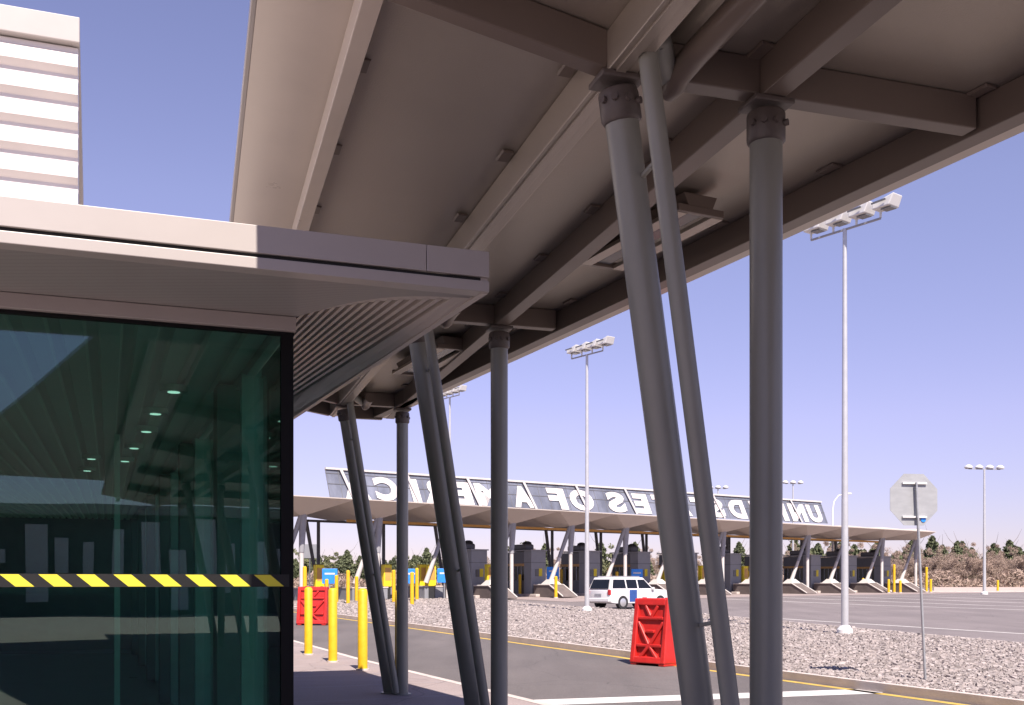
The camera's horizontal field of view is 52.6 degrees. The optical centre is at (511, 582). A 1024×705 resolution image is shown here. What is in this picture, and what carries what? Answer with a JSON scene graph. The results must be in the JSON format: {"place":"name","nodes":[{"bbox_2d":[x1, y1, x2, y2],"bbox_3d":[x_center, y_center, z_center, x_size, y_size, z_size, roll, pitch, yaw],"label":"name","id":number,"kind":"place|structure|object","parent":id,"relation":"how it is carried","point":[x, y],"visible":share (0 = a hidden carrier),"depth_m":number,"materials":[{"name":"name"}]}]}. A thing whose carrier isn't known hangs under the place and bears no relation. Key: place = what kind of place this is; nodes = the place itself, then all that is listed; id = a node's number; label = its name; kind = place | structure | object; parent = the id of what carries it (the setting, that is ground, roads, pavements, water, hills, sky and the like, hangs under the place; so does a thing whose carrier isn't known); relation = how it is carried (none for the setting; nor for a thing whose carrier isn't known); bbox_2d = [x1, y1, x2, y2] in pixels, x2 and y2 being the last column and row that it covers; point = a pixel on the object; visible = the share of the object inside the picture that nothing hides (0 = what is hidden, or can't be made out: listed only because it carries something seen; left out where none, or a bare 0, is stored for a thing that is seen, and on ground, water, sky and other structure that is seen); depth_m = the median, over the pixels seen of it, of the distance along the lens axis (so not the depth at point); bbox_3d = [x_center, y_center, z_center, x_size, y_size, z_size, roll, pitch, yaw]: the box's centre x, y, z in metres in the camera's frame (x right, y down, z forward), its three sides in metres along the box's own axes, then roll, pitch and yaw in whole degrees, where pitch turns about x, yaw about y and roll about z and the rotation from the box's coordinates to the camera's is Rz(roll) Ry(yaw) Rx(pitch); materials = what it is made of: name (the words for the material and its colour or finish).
{"place":"outdoors","nodes":[
{"label":"outdoors","id":0,"kind":"place"},
{"bbox_2d":[0,642,539,704],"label":"sidewalk","id":1,"kind":"structure","parent":0,"point":[310,672],"depth_m":16.16,"materials":[{"name":"concrete"}]},
{"bbox_2d":[0,4,488,704],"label":"glass building","id":2,"kind":"structure","parent":1,"relation":"on","point":[166,556],"depth_m":7.41,"materials":[{"name":"glass"}]},
{"bbox_2d":[78,466,95,471],"bbox_3d":[-5.311,-1.421,12.952,0.200,0.049,0.200,0,0,0],"label":"downlight","id":3,"kind":"object","parent":2,"relation":"attached to","point":[87,469],"visible":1,"depth_m":12.89,"materials":[{"name":"metal"}]},
{"bbox_2d":[82,454,100,459],"bbox_3d":[-4.754,-1.421,11.713,0.200,0.049,0.200,0,0,0],"label":"downlight","id":4,"kind":"object","parent":2,"relation":"attached to","point":[91,457],"visible":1,"depth_m":11.65,"materials":[{"name":"metal"}]},
{"bbox_2d":[124,443,143,449],"bbox_3d":[-3.933,-1.421,10.784,0.200,0.049,0.200,0,0,0],"label":"downlight","id":5,"kind":"object","parent":2,"relation":"attached to","point":[136,446],"visible":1,"depth_m":10.71,"materials":[{"name":"metal"}]},
{"bbox_2d":[135,425,157,432],"bbox_3d":[-3.388,-1.421,9.600,0.200,0.049,0.200,0,0,0],"label":"downlight","id":6,"kind":"object","parent":2,"relation":"attached to","point":[145,429],"visible":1,"depth_m":9.53,"materials":[{"name":"metal"}]},
{"bbox_2d":[143,407,167,415],"bbox_3d":[-2.956,-1.421,8.589,0.200,0.049,0.200,0,0,0],"label":"downlight","id":7,"kind":"object","parent":2,"relation":"attached to","point":[156,411],"visible":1,"depth_m":8.52,"materials":[{"name":"metal"}]},
{"bbox_2d":[159,383,187,394],"bbox_3d":[-2.482,-1.421,7.603,0.200,0.049,0.200,0,0,0],"label":"downlight","id":8,"kind":"object","parent":2,"relation":"attached to","point":[172,388],"visible":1,"depth_m":7.54,"materials":[{"name":"metal"}]},
{"bbox_2d":[303,587,313,654],"bbox_3d":[-4.500,0.840,22.906,0.240,1.500,0.240,0,0,0],"label":"bollard","id":9,"kind":"object","parent":1,"relation":"on","point":[308,620],"visible":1,"depth_m":22.83,"materials":[{"name":"metal"}]},
{"bbox_2d":[327,588,338,662],"bbox_3d":[-3.619,0.850,20.923,0.240,1.500,0.240,0,0,0],"label":"bollard","id":10,"kind":"object","parent":1,"relation":"on","point":[332,625],"visible":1,"depth_m":20.85,"materials":[{"name":"metal"}]},
{"bbox_2d":[356,588,368,670],"bbox_3d":[-2.741,0.850,19.021,0.240,1.500,0.240,0,0,0],"label":"bollard","id":11,"kind":"object","parent":1,"relation":"on","point":[362,629],"visible":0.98,"depth_m":18.94,"materials":[{"name":"metal"}]},
{"bbox_2d":[229,0,1023,704],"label":"walkway canopy","id":12,"kind":"object","parent":1,"relation":"on","point":[541,152],"visible":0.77,"depth_m":5.75,"materials":[{"name":"metal"}]},
{"bbox_2d":[392,336,462,375],"bbox_3d":[-0.950,-2.614,11.900,0.400,0.188,1.554,0,0,-25],"label":"canopy light","id":13,"kind":"object","parent":12,"relation":"attached to","point":[445,345],"visible":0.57,"depth_m":11.48,"materials":[{"name":"paint"}]},
{"bbox_2d":[582,192,723,270],"bbox_3d":[1.001,-2.614,7.700,0.400,0.188,1.350,0,0,-26],"label":"canopy light","id":14,"kind":"object","parent":12,"relation":"attached to","point":[691,207],"visible":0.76,"depth_m":7.33,"materials":[{"name":"paint"}]},
{"bbox_2d":[0,0,1023,578],"label":"sky","id":15,"kind":"structure","parent":0,"point":[935,285],"materials":[{"name":"blue"}]},
{"bbox_2d":[294,612,968,704],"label":"road","id":16,"kind":"structure","parent":0,"point":[537,673],"depth_m":20.24,"materials":[{"name":"asphalt"}]},
{"bbox_2d":[296,586,328,624],"bbox_3d":[-7.357,0.842,38.483,1.159,1.440,0.632,0,0,8],"label":"traffic barrier","id":17,"kind":"object","parent":16,"relation":"on","point":[320,604],"visible":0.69,"depth_m":38.28,"materials":[{"name":"red plastic"}]},
{"bbox_2d":[296,612,966,704],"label":"yellow kerb line","id":18,"kind":"object","parent":16,"relation":"on","point":[716,671],"visible":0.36,"depth_m":18.16,"materials":[{"name":"paint"}]},
{"bbox_2d":[630,597,675,666],"bbox_3d":[3.063,1.030,22.083,0.632,1.440,0.939,0,0,-44],"label":"traffic barrier","id":19,"kind":"object","parent":16,"relation":"on","point":[652,640],"visible":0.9,"depth_m":21.90,"materials":[{"name":"red plastic"}]},
{"bbox_2d":[536,689,881,704],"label":"white stop line","id":20,"kind":"object","parent":16,"relation":"on","point":[667,698],"visible":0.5,"depth_m":15.79,"materials":[{"name":"paint"}]},
{"bbox_2d":[294,597,1023,698],"bbox_3d":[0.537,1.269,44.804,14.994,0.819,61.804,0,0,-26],"label":"gravel","id":21,"kind":"structure","parent":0,"point":[972,675],"depth_m":26.12,"materials":[{"name":"gravel"}]},
{"bbox_2d":[303,566,306,586],"bbox_3d":[-11.000,0.224,55.000,0.300,2.200,0.300,0,0,0],"label":"lane post","id":22,"kind":"object","parent":21,"relation":"on","point":[304,576],"visible":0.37,"depth_m":54.91,"materials":[{"name":"metal"}]},
{"bbox_2d":[313,565,323,586],"bbox_3d":[-11.757,0.043,63.061,0.560,2.300,0.410,0,0,-35],"label":"portal monitor","id":23,"kind":"object","parent":21,"relation":"on","point":[317,575],"visible":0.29,"depth_m":62.88,"materials":[{"name":"yellow paint"}]},
{"bbox_2d":[322,569,336,588],"bbox_3d":[-10.910,0.182,62.026,0.900,2.067,0.126,0,0,-11],"label":"lane sign","id":24,"kind":"object","parent":21,"relation":"on","point":[329,574],"visible":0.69,"depth_m":61.97,"materials":[{"name":"metal"}]},
{"bbox_2d":[346,570,349,602],"bbox_3d":[-9.336,0.280,59.000,0.300,2.000,0.300,0,0,0],"label":"lane post","id":25,"kind":"object","parent":21,"relation":"on","point":[347,586],"visible":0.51,"depth_m":58.92,"materials":[{"name":"metal"}]},
{"bbox_2d":[330,587,368,600],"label":"lane wall","id":26,"kind":"structure","parent":21,"relation":"on","point":[341,592],"depth_m":63.78,"materials":[{"name":"concrete"}]},
{"bbox_2d":[381,564,391,598],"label":"portal monitor","id":27,"kind":"object","parent":21,"relation":"on","point":[386,573],"visible":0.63,"depth_m":65.16,"materials":[{"name":"yellow paint"}]},
{"bbox_2d":[392,570,395,601],"bbox_3d":[-6.961,0.237,61.000,0.300,2.000,0.300,0,0,0],"label":"lane post","id":28,"kind":"object","parent":21,"relation":"on","point":[393,583],"visible":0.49,"depth_m":60.91,"materials":[{"name":"metal"}]},
{"bbox_2d":[410,572,413,603],"bbox_3d":[-5.499,0.352,57.000,0.300,1.900,0.300,0,0,0],"label":"lane post","id":29,"kind":"object","parent":21,"relation":"on","point":[411,587],"visible":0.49,"depth_m":56.92,"materials":[{"name":"metal"}]},
{"bbox_2d":[415,568,418,600],"bbox_3d":[-5.781,0.144,63.000,0.300,2.100,0.300,0,0,0],"label":"lane post","id":30,"kind":"object","parent":21,"relation":"on","point":[416,583],"visible":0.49,"depth_m":62.93,"materials":[{"name":"metal"}]},
{"bbox_2d":[417,564,425,585],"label":"portal monitor","id":31,"kind":"object","parent":21,"relation":"on","point":[422,570],"visible":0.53,"depth_m":66.99,"materials":[{"name":"yellow paint"}]},
{"bbox_2d":[408,586,443,598],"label":"lane wall","id":32,"kind":"structure","parent":21,"relation":"on","point":[424,592],"depth_m":66.92,"materials":[{"name":"concrete"}]},
{"bbox_2d":[426,564,435,598],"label":"portal monitor","id":33,"kind":"object","parent":21,"relation":"on","point":[431,584],"visible":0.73,"depth_m":66.64,"materials":[{"name":"yellow paint"}]},
{"bbox_2d":[437,569,445,597],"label":"lane sign","id":34,"kind":"object","parent":21,"relation":"on","point":[440,576],"visible":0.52,"depth_m":65.93,"materials":[{"name":"metal"}]},
{"bbox_2d":[565,336,614,610],"bbox_3d":[3.528,-4.822,47.148,0.545,12.260,2.849,0,0,-37],"label":"floodlight mast","id":35,"kind":"object","parent":21,"relation":"on","point":[592,345],"visible":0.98,"depth_m":47.24,"materials":[{"name":"metal"}]},
{"bbox_2d":[803,192,901,633],"bbox_3d":[9.988,-4.765,30.609,0.545,12.535,3.099,0,0,-37],"label":"floodlight mast","id":36,"kind":"object","parent":21,"relation":"on","point":[889,202],"visible":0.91,"depth_m":30.70,"materials":[{"name":"metal"}]},
{"bbox_2d":[890,474,936,678],"bbox_3d":[6.703,-0.083,17.218,0.859,3.468,0.124,0,0,-10],"label":"stop sign","id":37,"kind":"object","parent":21,"relation":"on","point":[913,499],"visible":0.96,"depth_m":17.24,"materials":[{"name":"metal"}]},
{"bbox_2d":[391,588,1023,597],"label":"parking lot","id":38,"kind":"structure","parent":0,"point":[980,595],"depth_m":74.17,"materials":[{"name":"asphalt"}]},
{"bbox_2d":[304,544,316,586],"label":"back of sign","id":39,"kind":"object","parent":38,"relation":"on","point":[307,552],"visible":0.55,"depth_m":81.97,"materials":[{"name":"metal"}]},
{"bbox_2d":[783,480,803,550],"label":"floodlight mast","id":40,"kind":"object","parent":38,"relation":"on","point":[793,482],"visible":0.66,"depth_m":111.92,"materials":[{"name":"metal"}]},
{"bbox_2d":[933,591,1023,591],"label":"kerb","id":41,"kind":"structure","parent":38,"relation":"on","point":[978,591],"depth_m":95.95,"materials":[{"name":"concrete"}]},
{"bbox_2d":[964,465,1004,594],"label":"floodlight mast","id":42,"kind":"object","parent":38,"relation":"on","point":[988,467],"visible":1,"depth_m":82.67,"materials":[{"name":"metal"}]},
{"bbox_2d":[508,598,1023,641],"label":"parking lot","id":43,"kind":"structure","parent":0,"point":[996,619],"depth_m":47.58,"materials":[{"name":"asphalt"}]},
{"bbox_2d":[443,385,466,442],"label":"floodlight mast","id":44,"kind":"object","parent":43,"relation":"on","point":[461,388],"visible":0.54,"depth_m":67.02,"materials":[{"name":"metal"}]},
{"bbox_2d":[485,564,490,585],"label":"portal monitor","id":45,"kind":"object","parent":43,"relation":"on","point":[487,571],"visible":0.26,"depth_m":69.59,"materials":[{"name":"yellow paint"}]},
{"bbox_2d":[589,576,666,608],"bbox_3d":[6.137,0.493,53.980,4.622,1.683,1.990,0,0,-38],"label":"parked car","id":46,"kind":"object","parent":43,"relation":"on","point":[621,592],"visible":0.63,"depth_m":52.77,"materials":[{"name":"white metal"}]},
{"bbox_2d":[791,619,1022,633],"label":"lot edge line","id":47,"kind":"object","parent":43,"relation":"on","point":[920,627],"visible":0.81,"depth_m":35.74,"materials":[{"name":"white paint"}]},
{"bbox_2d":[517,590,1019,601],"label":"plaza apron","id":48,"kind":"object","parent":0,"point":[574,599],"visible":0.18,"depth_m":77.40,"materials":[{"name":"concrete"}]},
{"bbox_2d":[465,540,488,597],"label":"inspection booth","id":49,"kind":"object","parent":48,"relation":"on","point":[477,559],"visible":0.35,"depth_m":70.51,"materials":[{"name":"metal"}]},
{"bbox_2d":[473,580,517,598],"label":"crash block","id":50,"kind":"structure","parent":48,"relation":"on","point":[483,590],"depth_m":68.81,"materials":[{"name":"concrete"}]},
{"bbox_2d":[508,541,546,596],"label":"inspection booth","id":51,"kind":"object","parent":48,"relation":"on","point":[529,564],"visible":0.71,"depth_m":73.62,"materials":[{"name":"grey metal"}]},
{"bbox_2d":[547,567,558,578],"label":"lane sign","id":52,"kind":"object","parent":48,"relation":"on","point":[549,570],"visible":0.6,"depth_m":73.94,"materials":[{"name":"metal"}]},
{"bbox_2d":[533,579,577,596],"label":"crash block","id":53,"kind":"structure","parent":48,"relation":"on","point":[545,588],"depth_m":71.51,"materials":[{"name":"concrete"}]},
{"bbox_2d":[554,576,557,597],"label":"lane post","id":54,"kind":"object","parent":48,"relation":"on","point":[555,586],"visible":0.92,"depth_m":69.90,"materials":[{"name":"metal"}]},
{"bbox_2d":[560,542,601,595],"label":"inspection booth","id":55,"kind":"object","parent":48,"relation":"on","point":[578,571],"visible":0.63,"depth_m":76.70,"materials":[{"name":"grey metal"}]},
{"bbox_2d":[294,467,934,597],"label":"plaza canopy","id":56,"kind":"object","parent":48,"relation":"on","point":[537,506],"visible":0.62,"depth_m":73.75,"materials":[{"name":"metal"}]},
{"bbox_2d":[610,544,651,582],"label":"inspection booth","id":57,"kind":"object","parent":48,"relation":"on","point":[636,559],"visible":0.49,"depth_m":79.38,"materials":[{"name":"grey metal"}]},
{"bbox_2d":[631,569,642,577],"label":"lane sign","id":58,"kind":"object","parent":48,"relation":"on","point":[637,572],"visible":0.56,"depth_m":77.98,"materials":[{"name":"metal"}]},
{"bbox_2d":[648,579,665,589],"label":"crash block","id":59,"kind":"structure","parent":48,"relation":"on","point":[658,584],"depth_m":77.25,"materials":[{"name":"concrete"}]},
{"bbox_2d":[698,565,703,580],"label":"portal monitor","id":60,"kind":"object","parent":48,"relation":"on","point":[700,572],"visible":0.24,"depth_m":81.52,"materials":[{"name":"yellow paint"}]},
{"bbox_2d":[698,579,731,594],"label":"crash block","id":61,"kind":"structure","parent":48,"relation":"on","point":[702,586],"depth_m":80.07,"materials":[{"name":"concrete"}]},
{"bbox_2d":[701,546,742,593],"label":"inspection booth","id":62,"kind":"object","parent":48,"relation":"on","point":[732,568],"visible":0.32,"depth_m":84.66,"materials":[{"name":"grey metal"}]},
{"bbox_2d":[733,579,748,593],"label":"crash block","id":63,"kind":"structure","parent":48,"relation":"on","point":[742,587],"depth_m":83.33,"materials":[{"name":"concrete"}]},
{"bbox_2d":[741,566,747,582],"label":"portal monitor","id":64,"kind":"object","parent":48,"relation":"on","point":[744,572],"visible":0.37,"depth_m":85.09,"materials":[{"name":"yellow paint"}]},
{"bbox_2d":[783,579,816,593],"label":"crash block","id":65,"kind":"structure","parent":48,"relation":"on","point":[792,586],"depth_m":85.54,"materials":[{"name":"concrete"}]},
{"bbox_2d":[783,548,821,592],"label":"inspection booth","id":66,"kind":"object","parent":48,"relation":"on","point":[789,561],"visible":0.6,"depth_m":90.85,"materials":[{"name":"grey metal"}]},
{"bbox_2d":[814,579,855,592],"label":"crash block","id":67,"kind":"structure","parent":48,"relation":"on","point":[830,586],"depth_m":88.65,"materials":[{"name":"concrete"}]},
{"bbox_2d":[821,549,857,592],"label":"inspection booth","id":68,"kind":"object","parent":48,"relation":"on","point":[828,560],"visible":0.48,"depth_m":93.92,"materials":[{"name":"grey metal"}]},
{"bbox_2d":[832,493,851,550],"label":"street lamp","id":69,"kind":"object","parent":48,"relation":"on","point":[833,517],"visible":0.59,"depth_m":104.93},
{"bbox_2d":[850,579,891,592],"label":"crash block","id":70,"kind":"structure","parent":48,"relation":"on","point":[866,586],"depth_m":91.39,"materials":[{"name":"concrete"}]},
{"bbox_2d":[857,550,891,590],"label":"inspection booth","id":71,"kind":"object","parent":48,"relation":"on","point":[864,560],"visible":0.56,"depth_m":96.64,"materials":[{"name":"grey metal"}]},
{"bbox_2d":[885,579,925,591],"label":"crash block","id":72,"kind":"structure","parent":48,"relation":"on","point":[907,586],"depth_m":94.16,"materials":[{"name":"concrete"}]},
{"bbox_2d":[934,587,1023,590],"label":"sandy verge","id":73,"kind":"structure","parent":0,"point":[977,588],"depth_m":119.47,"materials":[{"name":"soil"}]},
{"bbox_3d":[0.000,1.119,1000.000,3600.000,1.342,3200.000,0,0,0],"label":"ground","id":74,"kind":"structure","parent":0,"visible":0},
{"bbox_2d":[294,558,298,577],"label":"pine tree","id":75,"kind":"object","parent":74,"relation":"on","point":[296,568],"visible":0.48,"depth_m":169.58,"materials":[{"name":"green plant"}]},
{"bbox_2d":[324,556,339,576],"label":"leafy tree","id":76,"kind":"object","parent":74,"relation":"on","point":[330,565],"visible":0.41,"depth_m":172.82,"materials":[{"name":"green plant"}]},
{"bbox_2d":[334,553,348,576],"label":"pine tree","id":77,"kind":"object","parent":74,"relation":"on","point":[340,565],"visible":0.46,"depth_m":166.97,"materials":[{"name":"green plant"}]},
{"bbox_2d":[340,544,356,577],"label":"pine tree","id":78,"kind":"object","parent":74,"relation":"on","point":[348,558],"visible":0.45,"depth_m":177.63,"materials":[{"name":"green plant"}]},
{"bbox_2d":[294,640,552,704],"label":"kerb","id":79,"kind":"structure","parent":74,"relation":"on","point":[489,690],"depth_m":17.30,"materials":[{"name":"concrete"}]},
{"bbox_2d":[419,545,436,576],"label":"pine tree","id":80,"kind":"object","parent":74,"relation":"on","point":[426,556],"visible":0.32,"depth_m":169.57,"materials":[{"name":"green plant"}]},
{"bbox_2d":[589,533,608,575],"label":"pine tree","id":81,"kind":"object","parent":74,"relation":"on","point":[604,555],"visible":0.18,"depth_m":205.47,"materials":[{"name":"green plant"}]},
{"bbox_2d":[605,543,614,574],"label":"leafy tree","id":82,"kind":"object","parent":74,"relation":"on","point":[607,564],"visible":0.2,"depth_m":202.30,"materials":[{"name":"green plant"}]},
{"bbox_2d":[294,608,1023,704],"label":"kerb","id":83,"kind":"structure","parent":74,"relation":"on","point":[934,694],"depth_m":17.52,"materials":[{"name":"concrete"}]},
{"bbox_2d":[294,568,1023,587],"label":"brush","id":84,"kind":"object","parent":74,"relation":"on","point":[992,580],"visible":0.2,"depth_m":152.63,"materials":[{"name":"plant"}]},
{"bbox_2d":[733,538,746,565],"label":"pine tree","id":85,"kind":"object","parent":74,"relation":"on","point":[739,548],"visible":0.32,"depth_m":213.23,"materials":[{"name":"green plant"}]},
{"bbox_2d":[783,540,799,554],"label":"pine tree","id":86,"kind":"object","parent":74,"relation":"on","point":[789,547],"visible":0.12,"depth_m":185.56,"materials":[{"name":"green plant"}]},
{"bbox_2d":[814,543,824,555],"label":"pine tree","id":87,"kind":"object","parent":74,"relation":"on","point":[818,549],"visible":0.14,"depth_m":206.87,"materials":[{"name":"green plant"}]},
{"bbox_2d":[848,544,859,555],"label":"pine tree","id":88,"kind":"object","parent":74,"relation":"on","point":[856,551],"visible":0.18,"depth_m":191.51,"materials":[{"name":"green plant"}]},
{"bbox_2d":[891,553,908,579],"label":"bare tree","id":89,"kind":"object","parent":74,"relation":"on","point":[898,568],"visible":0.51,"depth_m":152.25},
{"bbox_2d":[900,544,925,577],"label":"bare tree","id":90,"kind":"object","parent":74,"relation":"on","point":[903,561],"visible":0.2,"depth_m":169.15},
{"bbox_2d":[902,545,932,583],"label":"bare tree","id":91,"kind":"object","parent":74,"relation":"on","point":[924,565],"visible":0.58,"depth_m":154.44,"materials":[{"name":"plant"}]},
{"bbox_2d":[917,545,943,580],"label":"bare tree","id":92,"kind":"object","parent":74,"relation":"on","point":[931,567],"visible":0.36,"depth_m":165.25,"materials":[{"name":"plant"}]},
{"bbox_2d":[923,525,943,580],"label":"pine tree","id":93,"kind":"object","parent":74,"relation":"on","point":[932,543],"visible":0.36,"depth_m":187.73,"materials":[{"name":"green plant"}]},
{"bbox_2d":[931,549,956,579],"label":"bare tree","id":94,"kind":"object","parent":74,"relation":"on","point":[936,563],"visible":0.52,"depth_m":162.43,"materials":[{"name":"plant"}]},
{"bbox_2d":[944,531,962,560],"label":"pine tree","id":95,"kind":"object","parent":74,"relation":"on","point":[957,549],"visible":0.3,"depth_m":195.56,"materials":[{"name":"green plant"}]},
{"bbox_2d":[946,542,968,575],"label":"bare tree","id":96,"kind":"object","parent":74,"relation":"on","point":[964,557],"visible":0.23,"depth_m":164.23,"materials":[{"name":"plant"}]},
{"bbox_2d":[939,554,979,585],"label":"bare tree","id":97,"kind":"object","parent":74,"relation":"on","point":[957,558],"visible":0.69,"depth_m":156.57,"materials":[{"name":"plant"}]},
{"bbox_2d":[943,542,982,586],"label":"bare tree","id":98,"kind":"object","parent":74,"relation":"on","point":[970,570],"visible":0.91,"depth_m":155.16,"materials":[{"name":"plant"}]},
{"bbox_2d":[960,548,982,578],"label":"bare tree","id":99,"kind":"object","parent":74,"relation":"on","point":[963,562],"visible":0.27,"depth_m":159.09,"materials":[{"name":"plant"}]},
{"bbox_2d":[958,549,993,584],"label":"bare tree","id":100,"kind":"object","parent":74,"relation":"on","point":[979,570],"visible":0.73,"depth_m":154.01,"materials":[{"name":"plant"}]},
{"bbox_2d":[976,554,1011,580],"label":"bare tree","id":101,"kind":"object","parent":74,"relation":"on","point":[995,568],"visible":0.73,"depth_m":155.61,"materials":[{"name":"plant"}]},
{"bbox_2d":[1000,547,1023,580],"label":"bare tree","id":102,"kind":"object","parent":74,"relation":"on","point":[1018,566],"visible":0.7,"depth_m":158.87,"materials":[{"name":"plant"}]},
{"bbox_2d":[1002,531,1022,561],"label":"pine tree","id":103,"kind":"object","parent":74,"relation":"on","point":[1009,543],"visible":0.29,"depth_m":195.76,"materials":[{"name":"green plant"}]},
{"bbox_2d":[1004,543,1023,559],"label":"pine tree","id":104,"kind":"object","parent":74,"relation":"on","point":[1020,553],"visible":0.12,"depth_m":193.78,"materials":[{"name":"green plant"}]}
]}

